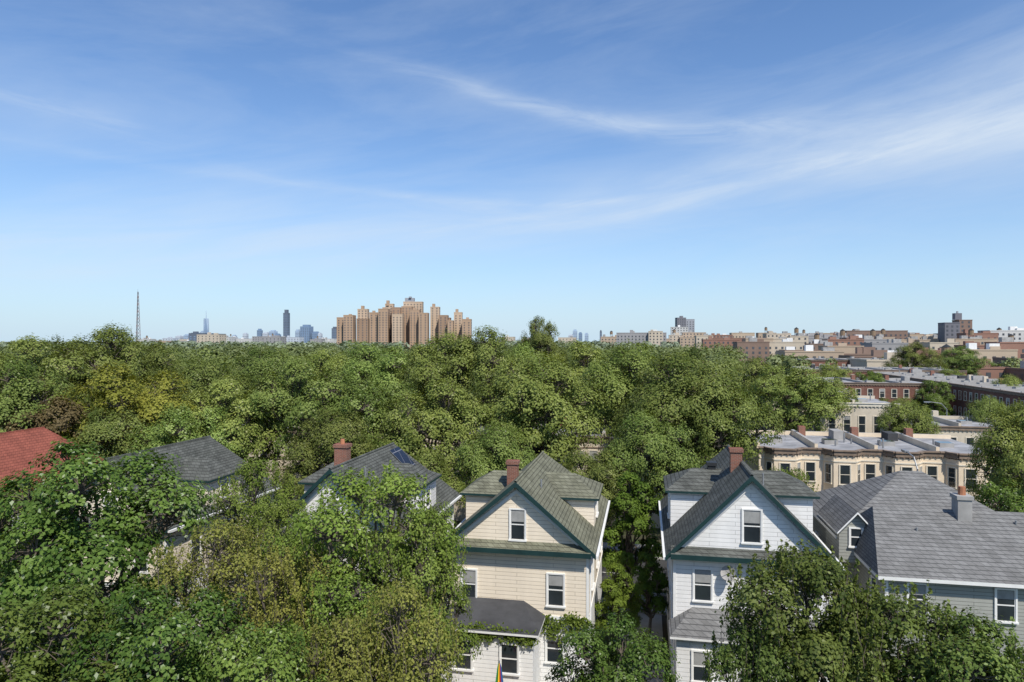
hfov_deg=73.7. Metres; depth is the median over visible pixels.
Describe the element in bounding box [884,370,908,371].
cornice
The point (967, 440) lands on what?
windows
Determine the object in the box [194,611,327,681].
maple tree
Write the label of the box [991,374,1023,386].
plane tree
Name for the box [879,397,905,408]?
plane tree
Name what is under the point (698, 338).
apartment building
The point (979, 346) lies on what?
apartment building
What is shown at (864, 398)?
roof fittings
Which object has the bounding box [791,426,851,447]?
roof fittings
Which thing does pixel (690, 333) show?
apartment building
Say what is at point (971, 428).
cornice
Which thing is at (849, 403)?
cornice
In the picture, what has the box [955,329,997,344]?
apartment building
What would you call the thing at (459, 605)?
locust tree
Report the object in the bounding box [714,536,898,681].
cherry tree
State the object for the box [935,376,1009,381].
roof fittings
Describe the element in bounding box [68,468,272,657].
walls
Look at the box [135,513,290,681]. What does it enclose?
willow tree
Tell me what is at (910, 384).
cornice
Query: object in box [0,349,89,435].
plane tree
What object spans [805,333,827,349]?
apartment building
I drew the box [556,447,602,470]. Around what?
windows
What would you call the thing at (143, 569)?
windows
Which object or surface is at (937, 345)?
apartment building
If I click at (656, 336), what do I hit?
apartment building
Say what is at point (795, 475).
locust tree
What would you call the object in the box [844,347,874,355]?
apartment building
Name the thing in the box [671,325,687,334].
white slab building
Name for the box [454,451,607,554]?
roof
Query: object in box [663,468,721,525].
dormer
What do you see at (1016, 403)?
locust tree
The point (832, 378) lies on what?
roof fittings
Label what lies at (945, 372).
plane tree
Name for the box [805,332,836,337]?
apartment building
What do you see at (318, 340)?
building
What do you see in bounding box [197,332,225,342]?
building
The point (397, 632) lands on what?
willow tree
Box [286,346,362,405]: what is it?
plane tree
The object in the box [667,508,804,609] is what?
windows
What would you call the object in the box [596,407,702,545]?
plane tree
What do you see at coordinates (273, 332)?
office tower
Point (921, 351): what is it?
apartment building
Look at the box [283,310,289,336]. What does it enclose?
residential skyscraper
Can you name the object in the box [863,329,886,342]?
apartment building
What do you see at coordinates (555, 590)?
windows
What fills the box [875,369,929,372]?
roof fittings
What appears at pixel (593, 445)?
walls
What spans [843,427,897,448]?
roof fittings
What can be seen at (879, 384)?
cornice
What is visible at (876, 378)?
plane tree
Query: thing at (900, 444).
walls
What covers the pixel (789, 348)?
apartment building
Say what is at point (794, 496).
dormer
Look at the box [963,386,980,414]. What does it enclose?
walls
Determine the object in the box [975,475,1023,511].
maple tree
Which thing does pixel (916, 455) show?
cornice
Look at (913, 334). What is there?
apartment building
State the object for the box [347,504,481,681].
locust tree
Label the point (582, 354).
plane tree
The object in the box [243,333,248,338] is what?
office tower
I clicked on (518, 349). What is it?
plane tree
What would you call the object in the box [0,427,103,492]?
roof
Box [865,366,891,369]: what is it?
roof fittings
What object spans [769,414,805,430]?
windows
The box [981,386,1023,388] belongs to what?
roof fittings
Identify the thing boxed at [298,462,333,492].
dormer
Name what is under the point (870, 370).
cornice
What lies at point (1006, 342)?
brick building
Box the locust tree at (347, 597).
[283,570,416,681]
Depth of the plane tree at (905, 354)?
178.11 m
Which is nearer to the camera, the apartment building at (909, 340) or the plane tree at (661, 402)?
the plane tree at (661, 402)
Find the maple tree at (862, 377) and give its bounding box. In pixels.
[854,370,882,380]
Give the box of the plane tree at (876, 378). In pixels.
[864,371,884,381]
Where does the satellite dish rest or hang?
attached to the walls at (723, 530)
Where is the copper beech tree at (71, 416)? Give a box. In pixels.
[1,393,112,457]
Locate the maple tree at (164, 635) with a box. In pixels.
[60,580,290,681]
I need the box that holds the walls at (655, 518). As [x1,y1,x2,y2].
[603,426,659,527]
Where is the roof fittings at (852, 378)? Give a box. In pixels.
[842,375,873,382]
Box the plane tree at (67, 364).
[0,332,99,420]
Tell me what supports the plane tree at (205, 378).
on the ground
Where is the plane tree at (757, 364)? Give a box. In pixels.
[729,355,791,428]
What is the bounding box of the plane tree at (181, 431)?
[125,401,252,458]
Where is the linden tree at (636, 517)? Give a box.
[602,468,662,611]
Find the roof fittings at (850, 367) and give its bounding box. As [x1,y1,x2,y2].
[841,364,864,369]
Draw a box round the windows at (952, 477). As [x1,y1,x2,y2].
[940,462,996,504]
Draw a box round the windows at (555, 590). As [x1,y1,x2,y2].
[460,508,602,664]
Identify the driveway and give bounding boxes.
[619,594,664,681]
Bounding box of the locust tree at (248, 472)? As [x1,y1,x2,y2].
[199,454,305,598]
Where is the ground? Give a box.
[10,342,752,681]
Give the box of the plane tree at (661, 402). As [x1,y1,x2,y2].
[608,346,760,459]
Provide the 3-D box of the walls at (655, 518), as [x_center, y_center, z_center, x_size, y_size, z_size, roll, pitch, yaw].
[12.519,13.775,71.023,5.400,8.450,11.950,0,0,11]
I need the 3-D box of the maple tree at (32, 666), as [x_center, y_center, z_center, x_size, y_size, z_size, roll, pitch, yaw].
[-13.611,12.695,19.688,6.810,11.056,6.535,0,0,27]
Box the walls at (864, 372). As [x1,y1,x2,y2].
[854,368,873,376]
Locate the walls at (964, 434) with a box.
[948,419,999,449]
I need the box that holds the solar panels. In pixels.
[390,447,416,465]
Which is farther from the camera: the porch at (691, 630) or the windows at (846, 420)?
the windows at (846, 420)
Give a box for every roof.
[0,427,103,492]
[59,436,279,530]
[273,442,459,538]
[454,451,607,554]
[660,445,835,562]
[813,471,1023,588]
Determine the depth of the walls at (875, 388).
123.27 m
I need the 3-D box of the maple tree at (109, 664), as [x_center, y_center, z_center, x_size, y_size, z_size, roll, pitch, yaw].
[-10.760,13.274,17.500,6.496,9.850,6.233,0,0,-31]
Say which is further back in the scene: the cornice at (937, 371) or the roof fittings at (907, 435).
the cornice at (937, 371)
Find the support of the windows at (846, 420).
attached to the walls at (840, 421)
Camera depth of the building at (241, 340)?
1300.03 m
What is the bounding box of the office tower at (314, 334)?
[312,331,318,338]
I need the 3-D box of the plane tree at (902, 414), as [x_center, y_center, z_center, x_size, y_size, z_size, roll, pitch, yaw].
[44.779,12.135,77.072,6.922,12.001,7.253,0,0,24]
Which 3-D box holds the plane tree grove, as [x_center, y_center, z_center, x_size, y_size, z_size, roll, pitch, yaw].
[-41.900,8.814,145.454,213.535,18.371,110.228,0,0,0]
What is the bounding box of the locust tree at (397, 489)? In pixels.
[272,460,470,679]
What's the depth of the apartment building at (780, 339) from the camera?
512.53 m
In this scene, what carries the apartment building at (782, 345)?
on the ground
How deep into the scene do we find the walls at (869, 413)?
87.66 m
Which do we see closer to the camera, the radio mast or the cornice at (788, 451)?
the cornice at (788, 451)
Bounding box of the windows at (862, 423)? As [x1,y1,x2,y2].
[858,416,880,432]
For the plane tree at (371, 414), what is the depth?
58.53 m
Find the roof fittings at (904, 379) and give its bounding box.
[882,375,909,382]
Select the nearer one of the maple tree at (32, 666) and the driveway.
the maple tree at (32, 666)
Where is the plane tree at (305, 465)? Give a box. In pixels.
[273,405,375,499]
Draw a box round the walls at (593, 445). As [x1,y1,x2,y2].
[553,427,604,473]
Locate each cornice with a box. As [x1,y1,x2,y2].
[551,435,602,442]
[603,436,627,444]
[758,446,817,455]
[817,448,877,456]
[819,402,854,406]
[830,382,863,385]
[854,402,899,407]
[857,370,883,371]
[864,382,900,385]
[877,449,940,458]
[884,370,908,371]
[900,383,936,386]
[910,377,920,381]
[922,370,938,372]
[925,426,961,430]
[940,451,987,460]
[948,383,962,387]
[962,385,978,389]
[962,426,993,431]
[978,387,996,392]
[996,389,1017,395]
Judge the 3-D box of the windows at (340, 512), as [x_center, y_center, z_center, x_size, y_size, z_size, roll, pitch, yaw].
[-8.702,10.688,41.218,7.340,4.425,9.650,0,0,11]
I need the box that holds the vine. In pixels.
[453,611,595,648]
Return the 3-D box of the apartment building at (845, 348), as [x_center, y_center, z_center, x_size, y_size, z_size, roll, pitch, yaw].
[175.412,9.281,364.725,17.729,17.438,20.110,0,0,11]
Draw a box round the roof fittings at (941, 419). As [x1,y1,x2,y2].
[929,410,971,425]
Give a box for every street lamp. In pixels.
[901,449,918,470]
[923,401,946,415]
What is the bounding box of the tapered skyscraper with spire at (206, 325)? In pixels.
[203,316,208,332]
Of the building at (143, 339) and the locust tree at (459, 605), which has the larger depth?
the building at (143, 339)
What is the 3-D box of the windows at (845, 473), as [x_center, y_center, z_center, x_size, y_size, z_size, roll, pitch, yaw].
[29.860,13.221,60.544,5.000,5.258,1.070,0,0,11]
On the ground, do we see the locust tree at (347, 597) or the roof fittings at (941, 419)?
the locust tree at (347, 597)
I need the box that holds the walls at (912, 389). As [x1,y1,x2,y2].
[891,380,936,409]
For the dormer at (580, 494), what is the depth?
37.43 m
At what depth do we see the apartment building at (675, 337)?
768.79 m
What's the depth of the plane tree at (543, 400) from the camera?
58.29 m
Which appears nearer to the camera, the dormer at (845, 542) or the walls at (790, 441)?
the dormer at (845, 542)
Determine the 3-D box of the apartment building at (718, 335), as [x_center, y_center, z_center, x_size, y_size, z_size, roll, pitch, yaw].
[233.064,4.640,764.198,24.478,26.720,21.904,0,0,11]
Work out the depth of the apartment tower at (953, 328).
499.63 m
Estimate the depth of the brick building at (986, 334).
468.40 m
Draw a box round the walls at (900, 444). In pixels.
[860,437,938,479]
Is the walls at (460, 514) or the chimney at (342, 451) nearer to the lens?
the chimney at (342, 451)
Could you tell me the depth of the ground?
44.77 m
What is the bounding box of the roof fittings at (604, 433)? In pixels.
[602,422,609,435]
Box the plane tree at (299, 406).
[242,354,360,459]
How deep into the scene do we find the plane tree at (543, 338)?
138.35 m
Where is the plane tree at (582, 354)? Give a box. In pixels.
[537,338,623,422]
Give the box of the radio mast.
[136,292,140,338]
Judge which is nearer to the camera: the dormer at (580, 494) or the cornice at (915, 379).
the dormer at (580, 494)
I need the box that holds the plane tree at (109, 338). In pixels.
[44,323,169,415]
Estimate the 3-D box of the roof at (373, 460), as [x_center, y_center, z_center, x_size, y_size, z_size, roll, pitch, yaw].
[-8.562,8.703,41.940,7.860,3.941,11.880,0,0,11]
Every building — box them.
[138,336,155,341]
[162,337,177,340]
[189,333,213,340]
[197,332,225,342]
[226,336,234,342]
[236,338,251,342]
[252,336,260,342]
[261,335,285,343]
[286,336,303,341]
[310,336,324,343]
[505,335,514,340]
[558,336,576,342]
[601,331,615,343]
[616,330,666,344]
[648,330,662,345]
[669,329,679,343]
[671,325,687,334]
[679,335,694,347]
[682,330,705,336]
[695,334,712,360]
[701,336,716,362]
[711,333,732,337]
[712,337,741,341]
[717,337,739,348]
[729,331,754,337]
[733,338,769,368]
[742,336,772,341]
[756,327,766,337]
[763,331,790,338]
[769,338,803,363]
[773,336,787,341]
[776,345,844,357]
[780,346,820,350]
[787,327,808,344]
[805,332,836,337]
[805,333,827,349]
[808,334,829,343]
[818,342,863,353]
[822,329,863,345]
[830,333,847,338]
[839,350,887,357]
[842,335,874,338]
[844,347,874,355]
[845,329,907,338]
[847,352,938,366]
[860,339,907,351]
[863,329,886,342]
[874,329,894,338]
[901,336,917,342]
[907,338,917,351]
[908,332,922,338]
[913,348,952,358]
[915,336,938,341]
[920,339,958,349]
[941,344,972,360]
[949,359,1005,378]
[952,343,1017,361]
[954,341,984,348]
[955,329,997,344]
[957,329,998,338]
[978,326,1023,341]
[984,337,1023,357]
[992,354,1023,366]
[1006,361,1023,381]
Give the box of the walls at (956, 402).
[949,384,963,415]
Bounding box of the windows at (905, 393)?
[903,389,932,406]
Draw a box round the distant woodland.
[0,339,681,351]
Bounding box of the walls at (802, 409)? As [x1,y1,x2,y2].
[754,400,809,430]
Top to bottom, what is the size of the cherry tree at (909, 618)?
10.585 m
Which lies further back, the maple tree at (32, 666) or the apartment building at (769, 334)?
the apartment building at (769, 334)
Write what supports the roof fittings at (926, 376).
on the walls
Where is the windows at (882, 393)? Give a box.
[867,389,896,397]
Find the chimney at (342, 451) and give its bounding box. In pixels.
[333,439,351,465]
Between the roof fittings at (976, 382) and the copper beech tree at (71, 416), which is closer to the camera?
the copper beech tree at (71, 416)
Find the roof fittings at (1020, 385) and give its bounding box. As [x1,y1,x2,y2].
[964,384,1023,386]
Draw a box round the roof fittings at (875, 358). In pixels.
[857,357,878,359]
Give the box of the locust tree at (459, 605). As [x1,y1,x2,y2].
[391,497,473,668]
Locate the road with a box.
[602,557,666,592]
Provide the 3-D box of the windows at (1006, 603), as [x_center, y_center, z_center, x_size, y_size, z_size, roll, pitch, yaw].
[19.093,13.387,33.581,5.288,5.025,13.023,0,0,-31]
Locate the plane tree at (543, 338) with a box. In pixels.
[515,315,570,362]
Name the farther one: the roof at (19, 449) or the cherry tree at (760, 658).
the roof at (19, 449)
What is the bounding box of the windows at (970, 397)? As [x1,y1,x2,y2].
[963,391,977,415]
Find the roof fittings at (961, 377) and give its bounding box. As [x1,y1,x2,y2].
[912,375,966,378]
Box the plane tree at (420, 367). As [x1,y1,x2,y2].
[390,328,486,417]
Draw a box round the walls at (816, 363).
[795,359,824,366]
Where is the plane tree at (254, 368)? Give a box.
[218,344,305,403]
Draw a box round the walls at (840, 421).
[810,406,853,431]
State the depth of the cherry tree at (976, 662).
19.67 m
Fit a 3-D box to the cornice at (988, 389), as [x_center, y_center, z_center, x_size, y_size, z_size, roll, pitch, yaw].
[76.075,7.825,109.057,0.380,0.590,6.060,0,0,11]
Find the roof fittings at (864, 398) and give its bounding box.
[837,391,874,401]
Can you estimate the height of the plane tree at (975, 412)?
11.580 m
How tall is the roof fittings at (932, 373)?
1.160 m
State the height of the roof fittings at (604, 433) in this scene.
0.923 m
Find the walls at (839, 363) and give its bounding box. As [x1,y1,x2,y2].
[825,359,846,366]
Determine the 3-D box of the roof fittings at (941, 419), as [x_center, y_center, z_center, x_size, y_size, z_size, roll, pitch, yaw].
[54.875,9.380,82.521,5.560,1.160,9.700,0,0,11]
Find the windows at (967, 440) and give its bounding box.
[965,437,983,448]
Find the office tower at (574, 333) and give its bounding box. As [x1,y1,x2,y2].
[573,329,576,339]
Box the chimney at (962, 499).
[950,486,973,521]
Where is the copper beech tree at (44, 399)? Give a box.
[9,374,79,426]
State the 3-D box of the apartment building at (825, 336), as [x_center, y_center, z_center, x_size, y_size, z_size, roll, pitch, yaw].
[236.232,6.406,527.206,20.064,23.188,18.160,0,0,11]
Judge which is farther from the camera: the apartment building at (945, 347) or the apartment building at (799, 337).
the apartment building at (799, 337)
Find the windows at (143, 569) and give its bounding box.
[78,492,259,573]
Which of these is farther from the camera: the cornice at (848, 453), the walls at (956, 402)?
the walls at (956, 402)
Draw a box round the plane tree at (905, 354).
[881,341,950,368]
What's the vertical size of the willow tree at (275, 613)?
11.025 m
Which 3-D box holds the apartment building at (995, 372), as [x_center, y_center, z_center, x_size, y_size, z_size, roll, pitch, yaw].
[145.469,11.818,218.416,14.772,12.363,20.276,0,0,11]
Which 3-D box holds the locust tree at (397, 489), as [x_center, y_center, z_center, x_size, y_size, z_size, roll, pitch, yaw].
[-5.424,11.557,27.374,7.152,13.364,7.417,0,0,17]
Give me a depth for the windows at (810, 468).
61.58 m
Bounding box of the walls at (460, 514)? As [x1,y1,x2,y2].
[444,424,494,520]
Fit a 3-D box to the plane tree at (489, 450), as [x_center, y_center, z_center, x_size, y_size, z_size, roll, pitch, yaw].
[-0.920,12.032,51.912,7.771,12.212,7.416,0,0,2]
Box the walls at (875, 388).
[858,380,899,402]
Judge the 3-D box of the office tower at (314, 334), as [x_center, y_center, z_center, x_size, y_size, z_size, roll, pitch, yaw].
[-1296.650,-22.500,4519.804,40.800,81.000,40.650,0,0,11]
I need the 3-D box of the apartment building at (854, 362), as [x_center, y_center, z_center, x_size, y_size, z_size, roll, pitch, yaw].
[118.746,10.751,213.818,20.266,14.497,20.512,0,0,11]
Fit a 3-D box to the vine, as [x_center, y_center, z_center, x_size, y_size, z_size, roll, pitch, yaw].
[0.407,14.048,32.377,7.528,1.892,2.284,0,0,-16]
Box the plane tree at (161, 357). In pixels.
[117,336,184,416]
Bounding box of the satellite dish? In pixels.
[720,565,735,580]
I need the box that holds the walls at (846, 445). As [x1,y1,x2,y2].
[806,435,876,491]
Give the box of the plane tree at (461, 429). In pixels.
[371,375,494,480]
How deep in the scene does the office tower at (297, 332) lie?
4501.93 m
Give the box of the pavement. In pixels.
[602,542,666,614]
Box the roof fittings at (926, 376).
[900,374,956,376]
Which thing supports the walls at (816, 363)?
on the ground
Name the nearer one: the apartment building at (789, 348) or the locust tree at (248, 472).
the locust tree at (248, 472)
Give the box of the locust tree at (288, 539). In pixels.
[259,507,370,665]
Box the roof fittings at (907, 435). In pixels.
[895,428,953,450]
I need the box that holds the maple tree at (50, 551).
[0,436,219,675]
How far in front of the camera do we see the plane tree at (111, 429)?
54.70 m
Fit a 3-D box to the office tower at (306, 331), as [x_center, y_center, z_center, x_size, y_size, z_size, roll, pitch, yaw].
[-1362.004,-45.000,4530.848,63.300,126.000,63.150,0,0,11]
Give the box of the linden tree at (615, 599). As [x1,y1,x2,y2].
[594,560,644,661]
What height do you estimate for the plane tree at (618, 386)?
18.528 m
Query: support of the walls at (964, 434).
on the ground
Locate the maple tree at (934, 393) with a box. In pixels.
[912,380,956,415]
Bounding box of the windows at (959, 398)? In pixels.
[948,389,960,415]
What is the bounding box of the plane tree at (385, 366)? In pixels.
[323,341,422,413]
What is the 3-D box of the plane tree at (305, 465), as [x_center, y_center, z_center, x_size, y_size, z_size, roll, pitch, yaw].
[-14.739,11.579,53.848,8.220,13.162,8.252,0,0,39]
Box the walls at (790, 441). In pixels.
[743,434,816,490]
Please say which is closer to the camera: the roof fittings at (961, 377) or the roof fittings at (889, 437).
the roof fittings at (889, 437)
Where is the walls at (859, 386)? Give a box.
[827,379,863,395]
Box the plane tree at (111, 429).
[59,405,152,457]
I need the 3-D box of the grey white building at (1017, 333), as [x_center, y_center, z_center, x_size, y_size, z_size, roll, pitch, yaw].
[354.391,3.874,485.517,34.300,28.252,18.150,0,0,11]
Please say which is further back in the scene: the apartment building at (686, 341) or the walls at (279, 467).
the apartment building at (686, 341)
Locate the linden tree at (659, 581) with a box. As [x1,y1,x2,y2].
[629,551,668,636]
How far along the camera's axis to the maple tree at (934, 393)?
118.70 m
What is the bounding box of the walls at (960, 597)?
[813,516,1023,671]
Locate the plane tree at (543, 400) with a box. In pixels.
[468,349,614,468]
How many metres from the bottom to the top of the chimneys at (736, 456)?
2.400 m
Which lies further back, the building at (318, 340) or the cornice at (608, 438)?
the building at (318, 340)
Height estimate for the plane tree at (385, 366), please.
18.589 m
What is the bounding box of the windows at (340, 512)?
[293,499,447,583]
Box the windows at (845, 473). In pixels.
[817,458,876,484]
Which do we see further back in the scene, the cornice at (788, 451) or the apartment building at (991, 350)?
the apartment building at (991, 350)
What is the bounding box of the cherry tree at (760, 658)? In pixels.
[702,610,832,681]
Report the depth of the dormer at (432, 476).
41.15 m
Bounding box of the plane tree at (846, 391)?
[799,377,861,429]
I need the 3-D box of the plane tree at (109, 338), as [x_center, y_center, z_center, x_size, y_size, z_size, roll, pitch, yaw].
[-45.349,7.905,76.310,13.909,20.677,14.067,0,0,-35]
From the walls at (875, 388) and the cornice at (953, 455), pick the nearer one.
the cornice at (953, 455)
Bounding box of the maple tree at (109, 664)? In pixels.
[47,648,161,681]
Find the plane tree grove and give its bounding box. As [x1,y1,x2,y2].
[0,340,777,423]
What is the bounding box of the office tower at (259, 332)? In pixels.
[257,329,262,335]
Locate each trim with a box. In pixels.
[78,459,280,551]
[264,467,461,543]
[450,479,609,672]
[658,473,843,673]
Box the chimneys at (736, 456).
[706,447,743,471]
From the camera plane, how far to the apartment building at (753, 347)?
427.12 m
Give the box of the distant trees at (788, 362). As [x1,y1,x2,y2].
[0,341,1021,384]
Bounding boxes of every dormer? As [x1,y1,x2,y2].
[180,457,240,504]
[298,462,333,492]
[382,462,441,509]
[460,470,521,519]
[545,472,602,525]
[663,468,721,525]
[751,470,819,533]
[826,515,865,562]
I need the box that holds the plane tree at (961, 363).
[939,345,995,375]
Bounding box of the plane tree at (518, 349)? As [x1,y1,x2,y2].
[487,341,551,424]
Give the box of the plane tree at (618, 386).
[577,338,671,437]
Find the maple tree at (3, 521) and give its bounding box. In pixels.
[0,473,81,659]
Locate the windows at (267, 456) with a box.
[255,441,288,484]
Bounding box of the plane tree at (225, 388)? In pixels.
[170,374,290,469]
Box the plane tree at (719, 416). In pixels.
[681,371,786,466]
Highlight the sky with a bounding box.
[0,0,1023,341]
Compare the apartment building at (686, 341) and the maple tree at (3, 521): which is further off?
the apartment building at (686, 341)
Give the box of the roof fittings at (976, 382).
[949,379,1023,383]
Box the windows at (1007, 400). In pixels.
[999,397,1016,415]
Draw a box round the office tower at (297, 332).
[295,329,299,336]
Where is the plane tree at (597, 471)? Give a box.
[562,446,631,529]
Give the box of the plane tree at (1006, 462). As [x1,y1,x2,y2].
[963,401,1023,502]
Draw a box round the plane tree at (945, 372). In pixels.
[938,368,965,375]
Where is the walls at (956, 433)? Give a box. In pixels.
[884,419,960,441]
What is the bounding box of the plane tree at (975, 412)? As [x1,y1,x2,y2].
[962,393,1006,422]
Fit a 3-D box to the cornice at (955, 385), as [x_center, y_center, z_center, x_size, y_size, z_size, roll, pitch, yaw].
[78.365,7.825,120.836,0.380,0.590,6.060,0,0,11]
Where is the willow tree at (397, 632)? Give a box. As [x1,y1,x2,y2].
[322,572,466,681]
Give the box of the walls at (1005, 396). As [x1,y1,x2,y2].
[998,391,1020,406]
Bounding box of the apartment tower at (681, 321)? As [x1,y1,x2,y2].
[675,316,694,331]
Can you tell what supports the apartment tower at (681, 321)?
on the ground
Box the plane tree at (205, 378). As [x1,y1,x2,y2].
[150,353,254,419]
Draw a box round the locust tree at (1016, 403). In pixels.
[984,399,1023,486]
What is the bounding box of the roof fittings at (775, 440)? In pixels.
[742,430,790,447]
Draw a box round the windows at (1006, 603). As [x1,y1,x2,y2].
[815,531,1018,681]
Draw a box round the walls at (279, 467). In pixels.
[251,426,296,503]
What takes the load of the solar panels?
on the roof at (373, 460)
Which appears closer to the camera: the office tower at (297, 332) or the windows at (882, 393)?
the windows at (882, 393)
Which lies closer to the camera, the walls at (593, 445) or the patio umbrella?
the patio umbrella
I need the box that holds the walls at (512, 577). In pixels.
[447,488,602,681]
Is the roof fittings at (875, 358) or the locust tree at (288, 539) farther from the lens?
the roof fittings at (875, 358)
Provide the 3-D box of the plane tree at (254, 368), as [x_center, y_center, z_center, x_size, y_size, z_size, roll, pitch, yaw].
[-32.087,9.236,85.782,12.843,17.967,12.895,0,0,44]
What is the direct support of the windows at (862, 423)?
attached to the walls at (869, 413)
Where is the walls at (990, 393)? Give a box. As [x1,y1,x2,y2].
[980,388,999,409]
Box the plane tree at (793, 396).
[739,363,852,431]
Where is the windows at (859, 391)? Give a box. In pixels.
[835,388,860,395]
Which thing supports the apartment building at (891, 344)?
on the ground
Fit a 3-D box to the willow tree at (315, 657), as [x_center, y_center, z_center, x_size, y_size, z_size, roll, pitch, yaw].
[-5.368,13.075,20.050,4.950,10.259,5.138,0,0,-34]
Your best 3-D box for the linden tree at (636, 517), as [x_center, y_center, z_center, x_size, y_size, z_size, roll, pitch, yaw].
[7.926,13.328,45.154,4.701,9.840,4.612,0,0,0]
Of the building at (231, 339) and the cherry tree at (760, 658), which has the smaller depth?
the cherry tree at (760, 658)
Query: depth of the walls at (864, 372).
168.48 m
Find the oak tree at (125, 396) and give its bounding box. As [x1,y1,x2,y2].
[47,359,198,458]
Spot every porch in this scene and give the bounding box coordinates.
[441,597,544,681]
[668,607,828,681]
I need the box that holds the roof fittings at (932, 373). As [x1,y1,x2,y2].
[891,371,956,375]
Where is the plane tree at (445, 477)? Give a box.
[406,447,467,507]
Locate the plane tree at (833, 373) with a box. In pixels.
[814,363,851,377]
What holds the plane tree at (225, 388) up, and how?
on the ground
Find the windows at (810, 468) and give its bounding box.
[760,457,816,481]
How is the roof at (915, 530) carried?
on the walls at (960, 597)
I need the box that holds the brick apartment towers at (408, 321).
[337,296,471,349]
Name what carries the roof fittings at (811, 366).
on the walls
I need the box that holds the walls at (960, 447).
[916,438,990,506]
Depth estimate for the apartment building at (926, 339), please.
511.50 m
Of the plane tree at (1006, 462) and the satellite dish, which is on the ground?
the plane tree at (1006, 462)
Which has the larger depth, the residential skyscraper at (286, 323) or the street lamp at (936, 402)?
the residential skyscraper at (286, 323)
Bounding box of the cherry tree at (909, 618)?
[787,578,999,681]
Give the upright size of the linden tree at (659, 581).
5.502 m
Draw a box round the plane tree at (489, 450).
[449,419,536,506]
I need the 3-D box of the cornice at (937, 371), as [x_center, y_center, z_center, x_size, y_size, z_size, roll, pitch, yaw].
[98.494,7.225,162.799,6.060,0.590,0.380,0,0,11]
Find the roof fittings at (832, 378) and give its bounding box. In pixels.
[810,377,842,381]
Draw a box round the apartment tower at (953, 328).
[938,311,971,341]
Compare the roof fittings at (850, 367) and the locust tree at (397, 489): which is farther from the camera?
the roof fittings at (850, 367)
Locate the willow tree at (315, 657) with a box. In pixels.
[278,607,407,681]
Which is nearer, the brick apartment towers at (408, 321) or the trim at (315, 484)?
the trim at (315, 484)
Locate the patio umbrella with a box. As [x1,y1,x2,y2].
[495,660,502,681]
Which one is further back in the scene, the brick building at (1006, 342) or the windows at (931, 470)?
the brick building at (1006, 342)
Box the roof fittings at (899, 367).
[890,365,917,369]
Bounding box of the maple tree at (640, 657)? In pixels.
[543,607,681,681]
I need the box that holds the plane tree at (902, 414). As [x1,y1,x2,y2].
[875,396,940,433]
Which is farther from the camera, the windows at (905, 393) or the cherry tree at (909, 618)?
the windows at (905, 393)
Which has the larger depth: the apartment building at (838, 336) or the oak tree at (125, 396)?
the apartment building at (838, 336)
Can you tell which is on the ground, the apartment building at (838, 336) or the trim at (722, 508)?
the apartment building at (838, 336)
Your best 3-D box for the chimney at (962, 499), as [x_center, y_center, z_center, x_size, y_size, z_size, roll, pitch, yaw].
[21.809,8.325,33.102,0.740,2.550,0.820,0,0,11]
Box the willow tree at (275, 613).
[208,540,355,681]
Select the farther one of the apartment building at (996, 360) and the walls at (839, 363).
the apartment building at (996, 360)
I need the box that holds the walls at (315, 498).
[282,474,453,679]
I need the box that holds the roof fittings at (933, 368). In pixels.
[916,366,942,369]
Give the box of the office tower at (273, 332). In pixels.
[269,330,277,335]
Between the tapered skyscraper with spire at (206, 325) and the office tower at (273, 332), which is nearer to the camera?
the office tower at (273, 332)
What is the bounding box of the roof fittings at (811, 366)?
[792,364,815,368]
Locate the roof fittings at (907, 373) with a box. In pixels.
[882,373,937,373]
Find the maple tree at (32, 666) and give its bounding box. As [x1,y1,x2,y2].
[0,577,140,681]
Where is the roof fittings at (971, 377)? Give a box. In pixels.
[923,375,981,379]
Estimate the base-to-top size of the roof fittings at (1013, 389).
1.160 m
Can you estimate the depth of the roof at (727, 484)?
33.87 m
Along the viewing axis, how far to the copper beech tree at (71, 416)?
54.88 m
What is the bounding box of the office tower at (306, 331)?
[300,325,312,342]
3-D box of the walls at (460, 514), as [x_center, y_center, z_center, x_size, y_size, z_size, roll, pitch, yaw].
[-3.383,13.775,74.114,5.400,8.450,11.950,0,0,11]
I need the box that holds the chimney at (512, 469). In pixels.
[506,459,519,484]
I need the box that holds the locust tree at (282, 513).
[244,494,320,618]
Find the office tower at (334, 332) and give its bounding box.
[332,327,336,338]
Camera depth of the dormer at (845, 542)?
34.27 m
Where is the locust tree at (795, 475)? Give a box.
[769,467,818,491]
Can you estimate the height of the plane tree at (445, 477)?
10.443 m
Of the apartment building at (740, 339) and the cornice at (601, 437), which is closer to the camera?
the cornice at (601, 437)
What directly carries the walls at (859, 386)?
on the ground
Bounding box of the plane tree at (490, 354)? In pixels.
[422,325,522,423]
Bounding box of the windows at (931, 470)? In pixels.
[877,460,939,479]
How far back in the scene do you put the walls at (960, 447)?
59.57 m
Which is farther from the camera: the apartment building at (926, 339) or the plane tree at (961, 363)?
the apartment building at (926, 339)
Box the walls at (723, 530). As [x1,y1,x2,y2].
[667,481,831,673]
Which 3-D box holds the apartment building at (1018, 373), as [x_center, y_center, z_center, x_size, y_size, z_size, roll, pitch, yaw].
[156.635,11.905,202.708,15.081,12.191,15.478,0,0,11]
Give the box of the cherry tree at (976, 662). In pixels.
[882,605,1023,681]
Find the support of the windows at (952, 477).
attached to the walls at (960, 447)
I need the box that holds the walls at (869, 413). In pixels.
[854,399,899,432]
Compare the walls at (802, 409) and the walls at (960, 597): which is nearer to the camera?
the walls at (960, 597)
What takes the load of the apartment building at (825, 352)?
on the ground
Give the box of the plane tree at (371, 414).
[308,376,438,462]
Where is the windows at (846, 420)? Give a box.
[813,415,850,431]
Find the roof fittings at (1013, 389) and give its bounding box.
[1000,389,1023,390]
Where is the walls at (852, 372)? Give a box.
[836,371,856,377]

